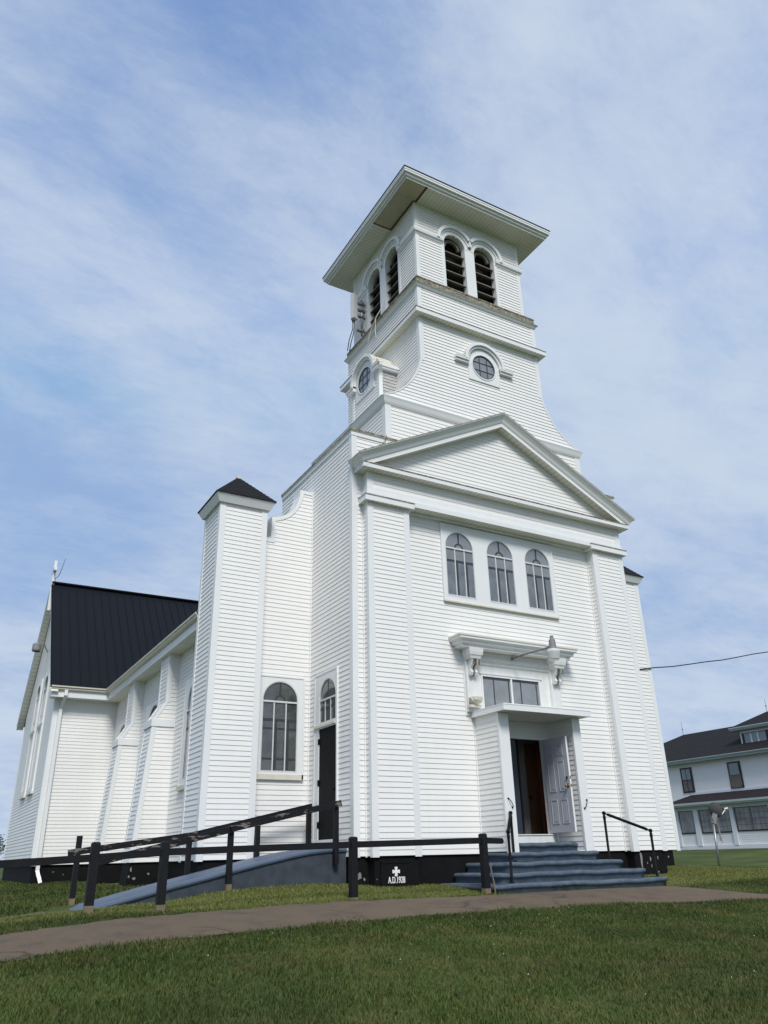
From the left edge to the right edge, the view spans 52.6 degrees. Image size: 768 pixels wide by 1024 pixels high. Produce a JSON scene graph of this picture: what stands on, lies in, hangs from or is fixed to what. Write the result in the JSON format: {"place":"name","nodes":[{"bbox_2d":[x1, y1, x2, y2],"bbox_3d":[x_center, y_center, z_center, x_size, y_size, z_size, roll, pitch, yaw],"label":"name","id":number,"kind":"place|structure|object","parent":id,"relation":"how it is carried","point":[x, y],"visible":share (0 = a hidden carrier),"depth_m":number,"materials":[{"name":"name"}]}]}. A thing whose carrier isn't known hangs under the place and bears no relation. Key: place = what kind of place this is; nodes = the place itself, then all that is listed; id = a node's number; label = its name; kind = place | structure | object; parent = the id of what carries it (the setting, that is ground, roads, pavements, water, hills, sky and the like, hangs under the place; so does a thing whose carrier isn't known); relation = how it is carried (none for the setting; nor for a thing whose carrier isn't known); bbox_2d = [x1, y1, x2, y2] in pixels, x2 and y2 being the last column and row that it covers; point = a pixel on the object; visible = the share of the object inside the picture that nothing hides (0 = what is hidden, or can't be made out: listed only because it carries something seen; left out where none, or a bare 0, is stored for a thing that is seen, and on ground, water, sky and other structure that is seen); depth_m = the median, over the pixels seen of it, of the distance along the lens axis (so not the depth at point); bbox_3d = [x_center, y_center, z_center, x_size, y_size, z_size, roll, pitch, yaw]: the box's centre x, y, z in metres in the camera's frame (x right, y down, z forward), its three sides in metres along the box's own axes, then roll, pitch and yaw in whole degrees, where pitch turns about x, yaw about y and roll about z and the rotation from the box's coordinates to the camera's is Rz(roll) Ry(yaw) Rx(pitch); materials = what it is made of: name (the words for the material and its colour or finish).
{"place":"outdoors","nodes":[
{"label":"outdoors","id":0,"kind":"place"},
{"bbox_2d":[0,848,767,1023],"bbox_3d":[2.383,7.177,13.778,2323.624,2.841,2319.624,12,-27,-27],"label":"ground","id":1,"kind":"structure","parent":0,"point":[750,857],"depth_m":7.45,"materials":[{"name":"green plant"}]},
{"bbox_2d":[0,834,5,859],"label":"tree","id":2,"kind":"object","parent":1,"relation":"on","point":[1,848],"visible":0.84,"depth_m":62.48,"materials":[{"name":"green plant"}]},
{"bbox_2d":[70,848,346,910],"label":"ramp","id":3,"kind":"structure","parent":1,"relation":"on","point":[294,867],"depth_m":14.17,"materials":[{"name":"grey concrete"}]},
{"bbox_2d":[68,803,311,905],"bbox_3d":[-3.578,6.599,15.018,4.848,1.869,0.185,12,-27,-27],"label":"ramp handrail","id":4,"kind":"object","parent":3,"relation":"attached to","point":[78,850],"visible":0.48,"depth_m":14.75,"materials":[{"name":"black wood"}]},
{"bbox_2d":[98,800,341,891],"bbox_3d":[-2.824,5.995,13.865,4.583,1.659,0.140,12,-27,-27],"label":"ramp handrail","id":5,"kind":"object","parent":3,"relation":"attached to","point":[231,829],"visible":0.73,"depth_m":14.04,"materials":[{"name":"black wood"}]},
{"bbox_2d":[0,833,503,914],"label":"rail fence","id":6,"kind":"object","parent":1,"relation":"on","point":[164,852],"visible":0.85,"depth_m":11.90,"materials":[{"name":"black wood"}]},
{"bbox_2d":[2,164,680,886],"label":"church","id":7,"kind":"structure","parent":1,"relation":"on","point":[410,572],"depth_m":18.82,"materials":[{"name":"wood"}]},
{"bbox_2d":[19,678,43,799],"bbox_3d":[-12.933,8.313,28.510,0.090,4.180,1.240,12,-27,-27],"label":"transept window","id":8,"kind":"structure","parent":7,"relation":"in","point":[40,686],"depth_m":28.43,"materials":[{"name":"wood"}]},
{"bbox_2d":[26,669,49,795],"bbox_3d":[-12.001,7.629,27.027,0.090,4.180,1.240,12,-27,-27],"label":"transept window","id":9,"kind":"structure","parent":7,"relation":"in","point":[39,727],"depth_m":26.93,"materials":[{"name":"wood"}]},
{"bbox_2d":[116,718,125,737],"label":"nave window","id":10,"kind":"structure","parent":7,"relation":"in","point":[121,725],"depth_m":24.86,"materials":[{"name":"glass"}]},
{"bbox_2d":[145,697,157,721],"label":"nave window","id":11,"kind":"structure","parent":7,"relation":"in","point":[151,706],"depth_m":21.87,"materials":[{"name":"glass"}]},
{"bbox_2d":[176,674,192,790],"bbox_3d":[-4.466,5.045,18.131,0.090,2.660,1.680,12,-27,-27],"label":"nave window","id":12,"kind":"structure","parent":7,"relation":"in","point":[188,688],"depth_m":18.60,"materials":[{"name":"wood"}]},
{"bbox_2d":[256,674,304,780],"bbox_3d":[-2.311,4.743,17.170,1.170,2.235,0.062,12,-27,-27],"label":"wing window","id":13,"kind":"structure","parent":7,"relation":"in","point":[280,755],"depth_m":17.18,"materials":[{"name":"wood"}]},
{"bbox_2d":[312,666,338,842],"bbox_3d":[-1.252,5.261,16.474,0.086,3.775,1.140,12,-27,-27],"label":"side doorway","id":14,"kind":"structure","parent":7,"relation":"in","point":[326,690],"depth_m":16.54,"materials":[{"name":"wood"}]},
{"bbox_2d":[347,293,365,351],"bbox_3d":[-0.917,-6.064,24.933,0.490,1.908,0.590,12,-27,-27],"label":"panel antenna","id":15,"kind":"object","parent":7,"relation":"attached to","point":[355,310],"visible":1,"depth_m":24.81,"materials":[{"name":"plastic"}]},
{"bbox_2d":[345,353,382,403],"bbox_3d":[-0.589,-3.891,22.258,0.160,1.270,1.990,12,-27,-27],"label":"bullseye window","id":16,"kind":"structure","parent":7,"relation":"in","point":[362,378],"depth_m":22.30,"materials":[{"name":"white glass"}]},
{"bbox_2d":[454,342,513,388],"bbox_3d":[2.818,-4.180,21.867,1.990,1.270,0.160,12,-27,-27],"label":"bullseye window","id":17,"kind":"structure","parent":7,"relation":"in","point":[485,365],"depth_m":21.89,"materials":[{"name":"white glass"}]},
{"bbox_2d":[439,523,559,618],"bbox_3d":[2.885,1.484,19.209,3.490,1.970,0.070,12,-27,-27],"label":"triple window","id":18,"kind":"structure","parent":7,"relation":"in","point":[479,568],"depth_m":19.15,"materials":[{"name":"wood"}]},
{"bbox_2d":[479,672,542,707],"bbox_3d":[2.974,4.230,18.005,1.830,0.880,0.060,12,-27,-27],"label":"transom window","id":19,"kind":"structure","parent":7,"relation":"in","point":[496,688],"depth_m":18.03,"materials":[{"name":"glass"}]},
{"bbox_2d":[510,738,522,833],"bbox_3d":[2.659,5.998,17.071,0.755,2.005,0.045,12,-27,-27],"label":"closed door leaf","id":20,"kind":"structure","parent":7,"relation":"in","point":[512,741],"depth_m":17.18,"materials":[{"name":"blue paint"}]},
{"bbox_2d":[511,635,559,660],"bbox_3d":[3.409,3.243,17.699,0.304,0.545,1.612,12,-27,-27],"label":"wall lamp","id":21,"kind":"object","parent":7,"relation":"attached to","point":[553,652],"visible":1,"depth_m":17.12,"materials":[{"name":"grey metal"}]},
{"bbox_2d":[523,743,547,833],"bbox_3d":[3.776,6.667,18.698,0.840,2.100,0.108,12,-27,-27],"label":"inner door","id":22,"kind":"structure","parent":7,"relation":"in","point":[537,809],"depth_m":18.63,"materials":[{"name":"brown wood"}]},
{"bbox_2d":[542,736,576,832],"bbox_3d":[3.843,6.036,17.227,0.137,1.980,0.784,12,-27,-27],"label":"open door leaf","id":23,"kind":"structure","parent":7,"relation":"in","point":[555,750],"depth_m":17.20,"materials":[{"name":"grey paint"}]},
{"bbox_2d":[639,652,767,669],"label":"power line","id":24,"kind":"object","parent":7,"relation":"attached to","point":[701,662],"visible":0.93,"depth_m":24.13,"materials":[{"name":"black"}]},
{"bbox_2d":[490,865,495,894],"bbox_3d":[1.966,6.633,13.970,0.093,0.532,0.028,12,-27,-27],"label":"stake","id":25,"kind":"object","parent":1,"relation":"on","point":[493,879],"visible":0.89,"depth_m":13.97,"materials":[{"name":"metal"}]},
{"bbox_2d":[441,842,667,893],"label":"front steps","id":26,"kind":"structure","parent":1,"relation":"on","point":[550,866],"depth_m":15.46,"materials":[{"name":"blue"}]},
{"bbox_2d":[506,811,516,883],"bbox_3d":[2.480,6.504,15.135,0.108,1.312,0.933,-7,-25,12],"label":"handrail","id":27,"kind":"object","parent":26,"relation":"on","point":[510,822],"visible":1,"depth_m":14.85,"materials":[{"name":"metal"}]},
{"bbox_2d":[602,811,659,876],"bbox_3d":[5.204,7.015,16.428,1.045,1.312,0.110,-2,-24,1],"label":"handrail","id":28,"kind":"object","parent":26,"relation":"on","point":[604,813],"visible":0.99,"depth_m":16.50,"materials":[{"name":"metal"}]},
{"bbox_2d":[663,699,767,849],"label":"house","id":29,"kind":"structure","parent":1,"relation":"on","point":[723,768],"depth_m":45.62,"materials":[{"name":"white wood"}]},
{"bbox_2d":[678,811,695,833],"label":"porch window","id":30,"kind":"structure","parent":29,"relation":"in","point":[686,818],"depth_m":45.55,"materials":[{"name":"black glass"}]},
{"bbox_2d":[680,767,694,792],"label":"upper window","id":31,"kind":"structure","parent":29,"relation":"in","point":[687,780],"depth_m":48.55,"materials":[{"name":"black glass"}]},
{"bbox_2d":[698,808,732,833],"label":"porch window","id":32,"kind":"structure","parent":29,"relation":"in","point":[724,821],"depth_m":43.93,"materials":[{"name":"black glass"}]},
{"bbox_2d":[726,761,744,788],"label":"upper window","id":33,"kind":"structure","parent":29,"relation":"in","point":[734,768],"depth_m":45.76,"materials":[{"name":"black glass"}]},
{"bbox_2d":[733,805,767,831],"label":"porch window","id":34,"kind":"structure","parent":29,"relation":"in","point":[748,818],"depth_m":42.10,"materials":[{"name":"black glass"}]},
{"bbox_2d":[740,729,767,743],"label":"dormer window","id":35,"kind":"structure","parent":29,"relation":"in","point":[761,735],"depth_m":46.08,"materials":[{"name":"black"}]},
{"bbox_2d":[708,802,727,865],"bbox_3d":[11.578,11.116,26.492,0.800,2.286,0.364,-1,-24,-1],"label":"satellite dish","id":36,"kind":"object","parent":1,"relation":"on","point":[715,810],"visible":0.98,"depth_m":26.68,"materials":[{"name":"metal"}]},
{"bbox_2d":[0,886,767,961],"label":"path","id":37,"kind":"structure","parent":0,"point":[24,944],"depth_m":10.90,"materials":[{"name":"brown concrete"}]},
{"bbox_2d":[0,0,767,859],"label":"sky","id":38,"kind":"structure","parent":0,"point":[182,181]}
]}

